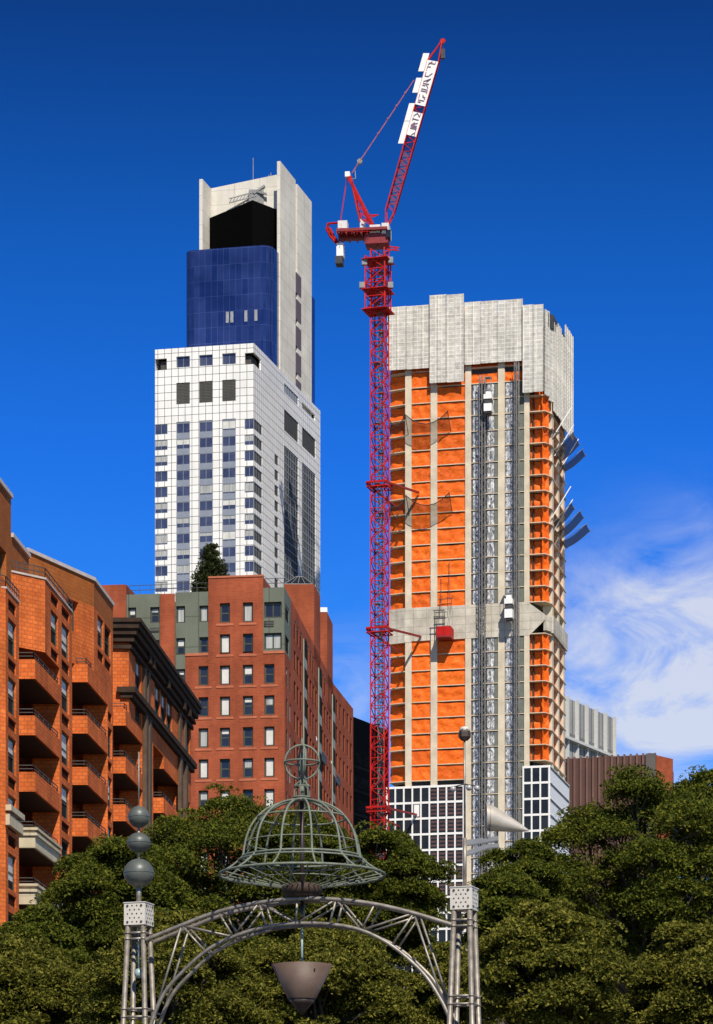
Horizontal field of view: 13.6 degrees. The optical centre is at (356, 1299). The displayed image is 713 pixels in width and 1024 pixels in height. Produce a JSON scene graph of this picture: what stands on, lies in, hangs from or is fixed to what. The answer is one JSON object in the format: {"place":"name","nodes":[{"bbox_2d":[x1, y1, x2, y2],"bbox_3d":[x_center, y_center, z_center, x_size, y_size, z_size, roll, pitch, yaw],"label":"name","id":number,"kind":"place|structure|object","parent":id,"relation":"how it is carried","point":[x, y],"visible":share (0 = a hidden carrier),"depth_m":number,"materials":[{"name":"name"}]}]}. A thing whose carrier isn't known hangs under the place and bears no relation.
{"place":"outdoors","nodes":[
{"label":"outdoors","id":0,"kind":"place"},
{"bbox_2d":[0,478,202,1009],"bbox_3d":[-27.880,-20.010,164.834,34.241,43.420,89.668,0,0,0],"label":"balcony block","id":1,"kind":"structure","parent":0,"point":[96,697],"depth_m":168.45,"materials":[{"name":"orange brick"}]},
{"bbox_2d":[8,619,13,657],"bbox_3d":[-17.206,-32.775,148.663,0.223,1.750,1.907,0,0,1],"label":"window","id":2,"kind":"structure","parent":1,"relation":"in","point":[10,626],"depth_m":149.02,"materials":[{"name":"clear glass"}]},
{"bbox_2d":[8,678,13,715],"bbox_3d":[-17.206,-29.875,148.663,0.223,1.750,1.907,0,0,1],"label":"window","id":3,"kind":"structure","parent":1,"relation":"in","point":[10,684],"depth_m":149.02,"materials":[{"name":"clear glass"}]},
{"bbox_2d":[8,737,13,773],"bbox_3d":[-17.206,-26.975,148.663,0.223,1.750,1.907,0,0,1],"label":"window","id":4,"kind":"structure","parent":1,"relation":"in","point":[10,742],"depth_m":149.02,"materials":[{"name":"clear glass"}]},
{"bbox_2d":[8,854,13,890],"bbox_3d":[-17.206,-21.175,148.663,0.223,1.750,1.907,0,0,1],"label":"window","id":5,"kind":"structure","parent":1,"relation":"in","point":[10,859],"depth_m":149.02,"materials":[{"name":"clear glass"}]},
{"bbox_2d":[51,612,55,646],"bbox_3d":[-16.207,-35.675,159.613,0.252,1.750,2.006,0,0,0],"label":"window","id":6,"kind":"structure","parent":1,"relation":"in","point":[53,619],"depth_m":160.15,"materials":[{"name":"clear glass"}]},
{"bbox_2d":[62,625,66,658],"bbox_3d":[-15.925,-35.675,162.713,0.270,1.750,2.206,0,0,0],"label":"window","id":7,"kind":"structure","parent":1,"relation":"in","point":[64,632],"depth_m":163.27,"materials":[{"name":"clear glass"}]},
{"bbox_2d":[62,678,66,712],"bbox_3d":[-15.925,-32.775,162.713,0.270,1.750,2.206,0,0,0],"label":"window","id":8,"kind":"structure","parent":1,"relation":"in","point":[64,685],"depth_m":163.27,"materials":[{"name":"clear glass"}]},
{"bbox_2d":[62,732,66,765],"bbox_3d":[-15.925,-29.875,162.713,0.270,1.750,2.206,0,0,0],"label":"window","id":9,"kind":"structure","parent":1,"relation":"in","point":[64,738],"depth_m":163.27,"materials":[{"name":"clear glass"}]},
{"bbox_2d":[62,786,66,819],"bbox_3d":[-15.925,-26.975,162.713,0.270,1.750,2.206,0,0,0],"label":"window","id":10,"kind":"structure","parent":1,"relation":"in","point":[64,791],"depth_m":163.27,"materials":[{"name":"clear glass"}]},
{"bbox_2d":[101,574,352,902],"bbox_3d":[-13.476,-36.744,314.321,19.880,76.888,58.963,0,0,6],"label":"red brick block","id":11,"kind":"structure","parent":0,"point":[250,657],"depth_m":285.17,"materials":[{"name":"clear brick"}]},
{"bbox_2d":[151,607,158,622],"bbox_3d":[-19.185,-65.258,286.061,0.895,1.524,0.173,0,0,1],"label":"window","id":12,"kind":"structure","parent":11,"relation":"in","point":[154,611],"depth_m":286.06,"materials":[{"name":"blue glass"}]},
{"bbox_2d":[177,606,184,622],"bbox_3d":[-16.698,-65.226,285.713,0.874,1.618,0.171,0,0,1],"label":"window","id":13,"kind":"structure","parent":11,"relation":"in","point":[180,610],"depth_m":285.71,"materials":[{"name":"white glass"}]},
{"bbox_2d":[177,638,184,654],"bbox_3d":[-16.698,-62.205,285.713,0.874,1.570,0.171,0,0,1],"label":"window","id":14,"kind":"structure","parent":11,"relation":"in","point":[180,642],"depth_m":285.71,"materials":[{"name":"blue glass"}]},
{"bbox_2d":[199,666,207,685],"bbox_3d":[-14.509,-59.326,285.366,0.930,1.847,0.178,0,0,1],"label":"window","id":15,"kind":"structure","parent":11,"relation":"in","point":[203,671],"depth_m":285.36,"materials":[{"name":"blue glass"}]},
{"bbox_2d":[199,698,207,716],"bbox_3d":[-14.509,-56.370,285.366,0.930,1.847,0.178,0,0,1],"label":"window","id":16,"kind":"structure","parent":11,"relation":"in","point":[204,701],"depth_m":285.36,"materials":[{"name":"blue glass"}]},
{"bbox_2d":[199,729,207,747],"bbox_3d":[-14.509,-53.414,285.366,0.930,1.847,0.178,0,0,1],"label":"window","id":17,"kind":"structure","parent":11,"relation":"in","point":[203,733],"depth_m":285.36,"materials":[{"name":"white glass"}]},
{"bbox_2d":[199,760,207,778],"bbox_3d":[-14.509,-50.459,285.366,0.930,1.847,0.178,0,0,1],"label":"window","id":18,"kind":"structure","parent":11,"relation":"in","point":[203,764],"depth_m":285.36,"materials":[{"name":"white glass"}]},
{"bbox_2d":[200,606,207,621],"bbox_3d":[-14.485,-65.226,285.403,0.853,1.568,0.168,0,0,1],"label":"window","id":19,"kind":"structure","parent":11,"relation":"in","point":[203,609],"depth_m":285.43,"materials":[{"name":"white glass"}]},
{"bbox_2d":[200,637,207,652],"bbox_3d":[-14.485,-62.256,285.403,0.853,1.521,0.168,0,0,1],"label":"window","id":20,"kind":"structure","parent":11,"relation":"in","point":[203,641],"depth_m":285.43,"materials":[{"name":"blue glass"}]},
{"bbox_2d":[188,542,229,591],"bbox_3d":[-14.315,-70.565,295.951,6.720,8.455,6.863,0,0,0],"label":"roof conifer","id":21,"kind":"object","parent":11,"relation":"on","point":[210,564],"visible":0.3,"depth_m":295.30,"materials":[{"name":"green plant"}]},
{"bbox_2d":[220,604,229,622],"bbox_3d":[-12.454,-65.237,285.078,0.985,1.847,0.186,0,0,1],"label":"window","id":22,"kind":"structure","parent":11,"relation":"in","point":[224,611],"depth_m":285.09,"materials":[{"name":"blue glass"}]},
{"bbox_2d":[220,635,229,653],"bbox_3d":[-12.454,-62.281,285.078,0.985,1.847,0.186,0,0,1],"label":"window","id":23,"kind":"structure","parent":11,"relation":"in","point":[224,639],"depth_m":285.09,"materials":[{"name":"white glass"}]},
{"bbox_2d":[220,666,229,684],"bbox_3d":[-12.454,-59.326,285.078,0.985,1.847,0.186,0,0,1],"label":"window","id":24,"kind":"structure","parent":11,"relation":"in","point":[224,670],"depth_m":285.09,"materials":[{"name":"white glass"}]},
{"bbox_2d":[220,697,229,715],"bbox_3d":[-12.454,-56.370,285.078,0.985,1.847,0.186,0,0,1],"label":"window","id":25,"kind":"structure","parent":11,"relation":"in","point":[224,701],"depth_m":285.09,"materials":[{"name":"white glass"}]},
{"bbox_2d":[220,728,229,746],"bbox_3d":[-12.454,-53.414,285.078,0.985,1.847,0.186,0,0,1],"label":"window","id":26,"kind":"structure","parent":11,"relation":"in","point":[224,732],"depth_m":285.09,"materials":[{"name":"blue glass"}]},
{"bbox_2d":[220,759,229,777],"bbox_3d":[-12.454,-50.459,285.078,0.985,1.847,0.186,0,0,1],"label":"window","id":27,"kind":"structure","parent":11,"relation":"in","point":[224,763],"depth_m":285.09,"materials":[{"name":"blue glass"}]},
{"bbox_2d":[243,603,252,621],"bbox_3d":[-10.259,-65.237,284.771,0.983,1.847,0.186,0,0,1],"label":"window","id":28,"kind":"structure","parent":11,"relation":"in","point":[247,610],"depth_m":284.81,"materials":[{"name":"white glass"}]},
{"bbox_2d":[243,634,252,652],"bbox_3d":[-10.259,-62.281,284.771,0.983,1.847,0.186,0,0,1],"label":"window","id":29,"kind":"structure","parent":11,"relation":"in","point":[247,638],"depth_m":284.81,"materials":[{"name":"blue glass"}]},
{"bbox_2d":[243,665,252,683],"bbox_3d":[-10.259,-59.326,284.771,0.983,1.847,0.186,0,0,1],"label":"window","id":30,"kind":"structure","parent":11,"relation":"in","point":[247,669],"depth_m":284.81,"materials":[{"name":"blue glass"}]},
{"bbox_2d":[243,696,252,714],"bbox_3d":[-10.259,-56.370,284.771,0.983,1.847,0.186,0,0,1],"label":"window","id":31,"kind":"structure","parent":11,"relation":"in","point":[247,700],"depth_m":284.81,"materials":[{"name":"blue glass"}]},
{"bbox_2d":[243,727,252,746],"bbox_3d":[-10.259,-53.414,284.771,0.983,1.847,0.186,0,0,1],"label":"window","id":32,"kind":"structure","parent":11,"relation":"in","point":[247,732],"depth_m":284.81,"materials":[{"name":"blue glass"}]},
{"bbox_2d":[243,759,252,777],"bbox_3d":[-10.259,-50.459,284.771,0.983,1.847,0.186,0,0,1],"label":"window","id":33,"kind":"structure","parent":11,"relation":"in","point":[247,763],"depth_m":284.81,"materials":[{"name":"blue glass"}]},
{"bbox_2d":[265,664,273,683],"bbox_3d":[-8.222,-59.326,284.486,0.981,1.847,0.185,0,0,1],"label":"window","id":34,"kind":"structure","parent":11,"relation":"in","point":[269,669],"depth_m":284.46,"materials":[{"name":"blue glass"}]},
{"bbox_2d":[265,696,273,714],"bbox_3d":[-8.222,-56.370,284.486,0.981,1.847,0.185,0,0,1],"label":"window","id":35,"kind":"structure","parent":11,"relation":"in","point":[269,700],"depth_m":284.46,"materials":[{"name":"blue glass"}]},
{"bbox_2d":[265,727,273,745],"bbox_3d":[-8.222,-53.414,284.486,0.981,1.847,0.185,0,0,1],"label":"window","id":36,"kind":"structure","parent":11,"relation":"in","point":[269,731],"depth_m":284.46,"materials":[{"name":"white glass"}]},
{"bbox_2d":[265,758,273,776],"bbox_3d":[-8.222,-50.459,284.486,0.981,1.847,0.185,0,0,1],"label":"window","id":37,"kind":"structure","parent":11,"relation":"in","point":[269,762],"depth_m":284.46,"materials":[{"name":"white glass"}]},
{"bbox_2d":[265,789,273,807],"bbox_3d":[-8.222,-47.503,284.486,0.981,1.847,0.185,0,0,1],"label":"window","id":38,"kind":"structure","parent":11,"relation":"in","point":[269,793],"depth_m":284.53,"materials":[{"name":"white glass"}]},
{"bbox_2d":[265,602,281,617],"bbox_3d":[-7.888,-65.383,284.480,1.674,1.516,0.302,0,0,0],"label":"window","id":39,"kind":"structure","parent":11,"relation":"in","point":[271,611],"depth_m":284.46,"materials":[{"name":"blue glass"}]},
{"bbox_2d":[265,633,281,649],"bbox_3d":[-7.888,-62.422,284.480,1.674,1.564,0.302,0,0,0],"label":"window","id":40,"kind":"structure","parent":11,"relation":"in","point":[272,640],"depth_m":284.46,"materials":[{"name":"white glass"}]},
{"bbox_2d":[285,608,350,837],"bbox_3d":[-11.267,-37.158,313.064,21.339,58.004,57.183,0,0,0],"label":"far windows","id":41,"kind":"structure","parent":11,"relation":"in","point":[286,613],"depth_m":311.28,"materials":[{"name":"grey glass"}]},
{"bbox_2d":[155,158,319,594],"bbox_3d":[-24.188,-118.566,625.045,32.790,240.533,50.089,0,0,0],"label":"apartment tower","id":42,"kind":"structure","parent":0,"point":[237,445],"depth_m":614.89,"materials":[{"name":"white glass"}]},
{"bbox_2d":[155,424,166,434],"bbox_3d":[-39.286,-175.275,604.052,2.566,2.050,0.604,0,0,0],"label":"window","id":43,"kind":"structure","parent":42,"relation":"in","point":[161,428],"depth_m":604.12,"materials":[{"name":"blue glass"}]},
{"bbox_2d":[155,440,166,450],"bbox_3d":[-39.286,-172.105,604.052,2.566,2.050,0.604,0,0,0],"label":"window","id":44,"kind":"structure","parent":42,"relation":"in","point":[159,444],"depth_m":604.12,"materials":[{"name":"blue glass"}]},
{"bbox_2d":[155,471,166,481],"bbox_3d":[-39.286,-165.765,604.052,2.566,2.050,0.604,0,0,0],"label":"window","id":45,"kind":"structure","parent":42,"relation":"in","point":[159,476],"depth_m":603.97,"materials":[{"name":"blue glass"}]},
{"bbox_2d":[155,487,166,497],"bbox_3d":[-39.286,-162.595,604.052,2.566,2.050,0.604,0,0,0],"label":"window","id":46,"kind":"structure","parent":42,"relation":"in","point":[161,491],"depth_m":604.12,"materials":[{"name":"blue glass"}]},
{"bbox_2d":[155,503,166,513],"bbox_3d":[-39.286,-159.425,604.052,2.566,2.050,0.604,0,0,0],"label":"window","id":47,"kind":"structure","parent":42,"relation":"in","point":[159,507],"depth_m":604.12,"materials":[{"name":"blue glass"}]},
{"bbox_2d":[155,534,166,544],"bbox_3d":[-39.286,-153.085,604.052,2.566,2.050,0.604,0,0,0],"label":"window","id":48,"kind":"structure","parent":42,"relation":"in","point":[159,539],"depth_m":603.97,"materials":[{"name":"white glass"}]},
{"bbox_2d":[155,550,166,560],"bbox_3d":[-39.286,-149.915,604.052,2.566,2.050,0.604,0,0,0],"label":"window","id":49,"kind":"structure","parent":42,"relation":"in","point":[160,554],"depth_m":604.12,"materials":[{"name":"blue glass"}]},
{"bbox_2d":[176,423,189,433],"bbox_3d":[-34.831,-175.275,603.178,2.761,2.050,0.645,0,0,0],"label":"window","id":50,"kind":"structure","parent":42,"relation":"in","point":[180,427],"depth_m":603.23,"materials":[{"name":"blue glass"}]},
{"bbox_2d":[176,438,189,448],"bbox_3d":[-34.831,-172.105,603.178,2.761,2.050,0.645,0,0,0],"label":"window","id":51,"kind":"structure","parent":42,"relation":"in","point":[180,443],"depth_m":603.23,"materials":[{"name":"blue glass"}]},
{"bbox_2d":[176,454,189,464],"bbox_3d":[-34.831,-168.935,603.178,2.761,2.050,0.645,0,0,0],"label":"window","id":52,"kind":"structure","parent":42,"relation":"in","point":[180,459],"depth_m":603.23,"materials":[{"name":"blue glass"}]},
{"bbox_2d":[176,470,189,480],"bbox_3d":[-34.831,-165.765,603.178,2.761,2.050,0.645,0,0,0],"label":"window","id":53,"kind":"structure","parent":42,"relation":"in","point":[182,475],"depth_m":603.23,"materials":[{"name":"blue glass"}]},
{"bbox_2d":[176,486,189,496],"bbox_3d":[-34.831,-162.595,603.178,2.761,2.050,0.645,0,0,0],"label":"window","id":54,"kind":"structure","parent":42,"relation":"in","point":[180,490],"depth_m":603.23,"materials":[{"name":"blue glass"}]},
{"bbox_2d":[176,502,189,511],"bbox_3d":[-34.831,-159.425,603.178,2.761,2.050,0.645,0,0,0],"label":"window","id":55,"kind":"structure","parent":42,"relation":"in","point":[180,506],"depth_m":603.23,"materials":[{"name":"blue glass"}]},
{"bbox_2d":[176,517,189,527],"bbox_3d":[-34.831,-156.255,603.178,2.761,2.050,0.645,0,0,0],"label":"window","id":56,"kind":"structure","parent":42,"relation":"in","point":[180,522],"depth_m":603.23,"materials":[{"name":"blue glass"}]},
{"bbox_2d":[176,533,189,543],"bbox_3d":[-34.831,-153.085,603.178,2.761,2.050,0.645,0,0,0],"label":"window","id":57,"kind":"structure","parent":42,"relation":"in","point":[184,538],"depth_m":603.23,"materials":[{"name":"blue glass"}]},
{"bbox_2d":[176,549,189,559],"bbox_3d":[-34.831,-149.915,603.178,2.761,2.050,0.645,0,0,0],"label":"window","id":58,"kind":"structure","parent":42,"relation":"in","point":[180,553],"depth_m":603.23,"materials":[{"name":"blue glass"}]},
{"bbox_2d":[176,565,189,575],"bbox_3d":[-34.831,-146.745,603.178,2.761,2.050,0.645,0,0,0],"label":"window","id":59,"kind":"structure","parent":42,"relation":"in","point":[180,569],"depth_m":603.23,"materials":[{"name":"white glass"}]},
{"bbox_2d":[177,356,189,367],"bbox_3d":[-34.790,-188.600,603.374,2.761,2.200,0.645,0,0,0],"label":"window","id":60,"kind":"structure","parent":42,"relation":"in","point":[181,361],"depth_m":603.38,"materials":[{"name":"blue glass"}]},
{"bbox_2d":[199,421,212,431],"bbox_3d":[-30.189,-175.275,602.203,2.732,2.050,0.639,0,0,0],"label":"window","id":61,"kind":"structure","parent":42,"relation":"in","point":[203,426],"depth_m":602.20,"materials":[{"name":"blue glass"}]},
{"bbox_2d":[199,437,212,447],"bbox_3d":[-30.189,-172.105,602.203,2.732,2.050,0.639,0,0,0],"label":"window","id":62,"kind":"structure","parent":42,"relation":"in","point":[206,442],"depth_m":602.20,"materials":[{"name":"blue glass"}]},
{"bbox_2d":[199,453,212,463],"bbox_3d":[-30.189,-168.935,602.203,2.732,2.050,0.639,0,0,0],"label":"window","id":63,"kind":"structure","parent":42,"relation":"in","point":[204,458],"depth_m":602.20,"materials":[{"name":"blue glass"}]},
{"bbox_2d":[199,469,212,479],"bbox_3d":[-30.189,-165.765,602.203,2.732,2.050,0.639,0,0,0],"label":"window","id":64,"kind":"structure","parent":42,"relation":"in","point":[203,473],"depth_m":602.20,"materials":[{"name":"blue glass"}]},
{"bbox_2d":[199,484,212,494],"bbox_3d":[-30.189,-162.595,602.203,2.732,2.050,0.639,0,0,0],"label":"window","id":65,"kind":"structure","parent":42,"relation":"in","point":[203,489],"depth_m":602.20,"materials":[{"name":"white glass"}]},
{"bbox_2d":[199,500,212,510],"bbox_3d":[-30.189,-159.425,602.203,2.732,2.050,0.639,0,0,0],"label":"window","id":66,"kind":"structure","parent":42,"relation":"in","point":[203,505],"depth_m":602.20,"materials":[{"name":"blue glass"}]},
{"bbox_2d":[199,516,212,526],"bbox_3d":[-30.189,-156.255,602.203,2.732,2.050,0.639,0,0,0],"label":"window","id":67,"kind":"structure","parent":42,"relation":"in","point":[206,521],"depth_m":602.20,"materials":[{"name":"blue glass"}]},
{"bbox_2d":[199,532,212,542],"bbox_3d":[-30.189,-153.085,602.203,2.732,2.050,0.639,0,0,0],"label":"window","id":68,"kind":"structure","parent":42,"relation":"in","point":[203,536],"depth_m":602.20,"materials":[{"name":"blue glass"}]},
{"bbox_2d":[200,355,212,365],"bbox_3d":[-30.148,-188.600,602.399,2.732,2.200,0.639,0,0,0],"label":"window","id":69,"kind":"structure","parent":42,"relation":"in","point":[205,360],"depth_m":602.35,"materials":[{"name":"blue glass"}]},
{"bbox_2d":[222,420,235,430],"bbox_3d":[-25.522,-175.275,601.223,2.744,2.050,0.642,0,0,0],"label":"window","id":70,"kind":"structure","parent":42,"relation":"in","point":[227,425],"depth_m":601.32,"materials":[{"name":"white glass"}]},
{"bbox_2d":[222,436,235,446],"bbox_3d":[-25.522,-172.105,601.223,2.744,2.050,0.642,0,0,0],"label":"window","id":71,"kind":"structure","parent":42,"relation":"in","point":[226,440],"depth_m":601.32,"materials":[{"name":"blue glass"}]},
{"bbox_2d":[222,451,235,461],"bbox_3d":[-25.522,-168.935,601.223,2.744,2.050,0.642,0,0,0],"label":"window","id":72,"kind":"structure","parent":42,"relation":"in","point":[226,456],"depth_m":601.17,"materials":[{"name":"blue glass"}]},
{"bbox_2d":[222,467,235,477],"bbox_3d":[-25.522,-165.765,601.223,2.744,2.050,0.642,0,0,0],"label":"window","id":73,"kind":"structure","parent":42,"relation":"in","point":[226,472],"depth_m":601.17,"materials":[{"name":"blue glass"}]},
{"bbox_2d":[222,483,235,493],"bbox_3d":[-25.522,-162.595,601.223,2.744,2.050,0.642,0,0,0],"label":"window","id":74,"kind":"structure","parent":42,"relation":"in","point":[230,488],"depth_m":601.17,"materials":[{"name":"white glass"}]},
{"bbox_2d":[222,499,235,509],"bbox_3d":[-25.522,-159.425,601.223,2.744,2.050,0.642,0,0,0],"label":"window","id":75,"kind":"structure","parent":42,"relation":"in","point":[227,504],"depth_m":601.17,"materials":[{"name":"blue glass"}]},
{"bbox_2d":[222,515,235,525],"bbox_3d":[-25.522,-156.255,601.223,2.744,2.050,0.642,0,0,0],"label":"window","id":76,"kind":"structure","parent":42,"relation":"in","point":[226,519],"depth_m":601.32,"materials":[{"name":"blue glass"}]},
{"bbox_2d":[222,531,235,541],"bbox_3d":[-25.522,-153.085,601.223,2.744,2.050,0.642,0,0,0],"label":"window","id":77,"kind":"structure","parent":42,"relation":"in","point":[226,535],"depth_m":601.17,"materials":[{"name":"white glass"}]},
{"bbox_2d":[222,546,235,556],"bbox_3d":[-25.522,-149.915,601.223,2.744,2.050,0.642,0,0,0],"label":"window","id":78,"kind":"structure","parent":42,"relation":"in","point":[228,551],"depth_m":601.17,"materials":[{"name":"blue glass"}]},
{"bbox_2d":[223,353,235,364],"bbox_3d":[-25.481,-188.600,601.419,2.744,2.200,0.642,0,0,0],"label":"window","id":79,"kind":"structure","parent":42,"relation":"in","point":[227,358],"depth_m":601.32,"materials":[{"name":"blue glass"}]},
{"bbox_2d":[226,310,256,322],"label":"open window","id":80,"kind":"structure","parent":42,"relation":"in","point":[245,311],"depth_m":615.51,"materials":[{"name":"white glass"}]},
{"bbox_2d":[296,272,300,390],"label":"stair window","id":81,"kind":"structure","parent":42,"relation":"in","point":[298,279],"depth_m":631.87,"materials":[{"name":"grey glass"}]},
{"bbox_2d":[121,726,528,1023],"bbox_3d":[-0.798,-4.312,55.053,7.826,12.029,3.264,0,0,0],"label":"garden arch","id":82,"kind":"structure","parent":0,"point":[301,982],"depth_m":54.79,"materials":[{"name":"metal"}]},
{"bbox_2d":[0,0,712,878],"label":"sky","id":83,"kind":"structure","parent":0,"point":[562,159],"materials":[{"name":"blue"}]},
{"bbox_2d":[353,717,387,922],"bbox_3d":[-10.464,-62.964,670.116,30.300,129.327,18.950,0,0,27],"label":"dark office block","id":84,"kind":"structure","parent":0,"point":[361,765],"depth_m":660.70,"materials":[{"name":"black glass"}]},
{"bbox_2d":[565,696,615,758],"bbox_3d":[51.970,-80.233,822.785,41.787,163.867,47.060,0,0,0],"label":"louvred block","id":85,"kind":"structure","parent":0,"point":[589,732],"depth_m":816.95,"materials":[{"name":"white concrete"}]},
{"bbox_2d":[565,753,673,1022],"bbox_3d":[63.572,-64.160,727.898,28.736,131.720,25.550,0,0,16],"label":"brown block","id":86,"kind":"structure","parent":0,"point":[586,777],"depth_m":716.88,"materials":[{"name":"red brick"}]},
{"label":"ground","id":87,"kind":"structure","parent":0,"visible":0},
{"bbox_2d":[0,902,91,1010],"bbox_3d":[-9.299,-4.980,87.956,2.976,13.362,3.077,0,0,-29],"label":"broadleaf tree","id":88,"kind":"object","parent":87,"relation":"on","point":[39,921],"visible":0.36,"depth_m":87.59,"materials":[{"name":"green plant"}]},
{"bbox_2d":[0,928,99,1023],"bbox_3d":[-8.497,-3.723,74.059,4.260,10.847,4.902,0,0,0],"label":"broadleaf tree","id":89,"kind":"object","parent":87,"relation":"on","point":[34,979],"visible":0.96,"depth_m":72.89,"materials":[{"name":"green plant"}]},
{"bbox_2d":[0,905,116,1019],"bbox_3d":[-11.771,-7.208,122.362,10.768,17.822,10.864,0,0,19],"label":"broadleaf tree","id":90,"kind":"object","parent":87,"relation":"on","point":[91,992],"visible":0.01,"depth_m":119.86,"materials":[{"name":"green plant"}]},
{"bbox_2d":[26,832,199,993],"bbox_3d":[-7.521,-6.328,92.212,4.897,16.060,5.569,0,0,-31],"label":"broadleaf tree","id":91,"kind":"object","parent":87,"relation":"on","point":[94,918],"visible":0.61,"depth_m":90.83,"materials":[{"name":"green plant"}]},
{"bbox_2d":[66,908,283,1023],"bbox_3d":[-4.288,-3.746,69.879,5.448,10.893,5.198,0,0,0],"label":"broadleaf tree","id":92,"kind":"object","parent":87,"relation":"on","point":[218,1000],"visible":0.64,"depth_m":69.02,"materials":[{"name":"green plant"}]},
{"bbox_2d":[136,783,326,1000],"bbox_3d":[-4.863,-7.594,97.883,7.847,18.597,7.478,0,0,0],"label":"broadleaf tree","id":93,"kind":"object","parent":87,"relation":"on","point":[198,834],"visible":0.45,"depth_m":96.73,"materials":[{"name":"green plant"}]},
{"bbox_2d":[237,804,376,940],"bbox_3d":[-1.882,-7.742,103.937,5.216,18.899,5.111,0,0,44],"label":"broadleaf tree","id":94,"kind":"object","parent":87,"relation":"on","point":[331,842],"visible":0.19,"depth_m":102.86,"materials":[{"name":"green plant"}]},
{"bbox_2d":[228,914,421,1023],"bbox_3d":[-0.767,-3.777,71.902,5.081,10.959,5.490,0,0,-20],"label":"broadleaf tree","id":95,"kind":"object","parent":87,"relation":"on","point":[365,992],"visible":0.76,"depth_m":71.14,"materials":[{"name":"green plant"}]},
{"bbox_2d":[325,38,444,981],"bbox_3d":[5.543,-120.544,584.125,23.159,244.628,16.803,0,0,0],"label":"tower crane","id":96,"kind":"object","parent":87,"relation":"on","point":[374,237],"visible":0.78,"depth_m":578.53,"materials":[{"name":"red metal"}]},
{"bbox_2d":[312,820,459,967],"bbox_3d":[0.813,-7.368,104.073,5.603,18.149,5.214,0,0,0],"label":"broadleaf tree","id":97,"kind":"object","parent":87,"relation":"on","point":[405,886],"visible":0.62,"depth_m":102.68,"materials":[{"name":"green plant"}]},
{"bbox_2d":[396,940,503,1023],"bbox_3d":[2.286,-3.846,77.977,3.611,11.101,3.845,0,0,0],"label":"broadleaf tree","id":98,"kind":"object","parent":87,"relation":"on","point":[431,1010],"visible":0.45,"depth_m":77.30,"materials":[{"name":"green plant"}]},
{"bbox_2d":[371,294,590,1000],"bbox_3d":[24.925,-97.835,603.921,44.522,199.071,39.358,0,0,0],"label":"unfinished tower","id":99,"kind":"structure","parent":87,"relation":"on","point":[442,357],"depth_m":589.26,"materials":[{"name":"concrete"}]},
{"bbox_2d":[433,559,453,641],"bbox_3d":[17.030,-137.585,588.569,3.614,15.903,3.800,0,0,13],"label":"loading platform","id":100,"kind":"structure","parent":99,"relation":"attached to","point":[444,633],"depth_m":587.79,"materials":[{"name":"red metal"}]},
{"bbox_2d":[479,375,492,1019],"bbox_3d":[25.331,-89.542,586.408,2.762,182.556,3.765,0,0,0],"label":"construction hoist","id":101,"kind":"object","parent":87,"relation":"on","point":[488,402],"visible":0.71,"depth_m":586.43,"materials":[{"name":"metal"}]},
{"bbox_2d":[461,870,542,1023],"bbox_3d":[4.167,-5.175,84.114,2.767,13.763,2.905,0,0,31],"label":"broadleaf tree","id":102,"kind":"object","parent":87,"relation":"on","point":[502,895],"visible":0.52,"depth_m":83.46,"materials":[{"name":"green plant"}]},
{"bbox_2d":[504,361,518,842],"bbox_3d":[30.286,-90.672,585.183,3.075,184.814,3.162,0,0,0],"label":"construction hoist","id":103,"kind":"object","parent":87,"relation":"on","point":[509,611],"visible":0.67,"depth_m":584.99,"materials":[{"name":"metal"}]},
{"bbox_2d":[461,836,575,997],"bbox_3d":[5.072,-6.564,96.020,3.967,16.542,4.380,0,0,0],"label":"broadleaf tree","id":104,"kind":"object","parent":87,"relation":"on","point":[537,860],"visible":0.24,"depth_m":95.46,"materials":[{"name":"green plant"}]},
{"bbox_2d":[461,896,644,1023],"bbox_3d":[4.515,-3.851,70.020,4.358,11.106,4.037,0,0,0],"label":"broadleaf tree","id":105,"kind":"object","parent":87,"relation":"on","point":[563,956],"visible":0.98,"depth_m":69.13,"materials":[{"name":"green plant"}]},
{"bbox_2d":[484,883,629,1023],"bbox_3d":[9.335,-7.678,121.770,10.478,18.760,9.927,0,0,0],"label":"broadleaf tree","id":106,"kind":"object","parent":87,"relation":"on","point":[599,917],"visible":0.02,"depth_m":119.55,"materials":[{"name":"green plant"}]},
{"bbox_2d":[534,763,712,1023],"bbox_3d":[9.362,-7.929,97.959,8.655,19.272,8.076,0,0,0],"label":"broadleaf tree","id":107,"kind":"object","parent":87,"relation":"on","point":[642,876],"visible":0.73,"depth_m":96.46,"materials":[{"name":"green plant"}]},
{"bbox_2d":[614,915,712,1023],"bbox_3d":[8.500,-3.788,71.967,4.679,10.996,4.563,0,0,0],"label":"broadleaf tree","id":108,"kind":"object","parent":87,"relation":"on","point":[674,979],"visible":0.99,"depth_m":71.33,"materials":[{"name":"green plant"}]},
{"bbox_2d":[647,765,712,922],"bbox_3d":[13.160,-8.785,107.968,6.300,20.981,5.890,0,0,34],"label":"broadleaf tree","id":109,"kind":"object","parent":87,"relation":"on","point":[702,780],"visible":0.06,"depth_m":107.39,"materials":[{"name":"green plant"}]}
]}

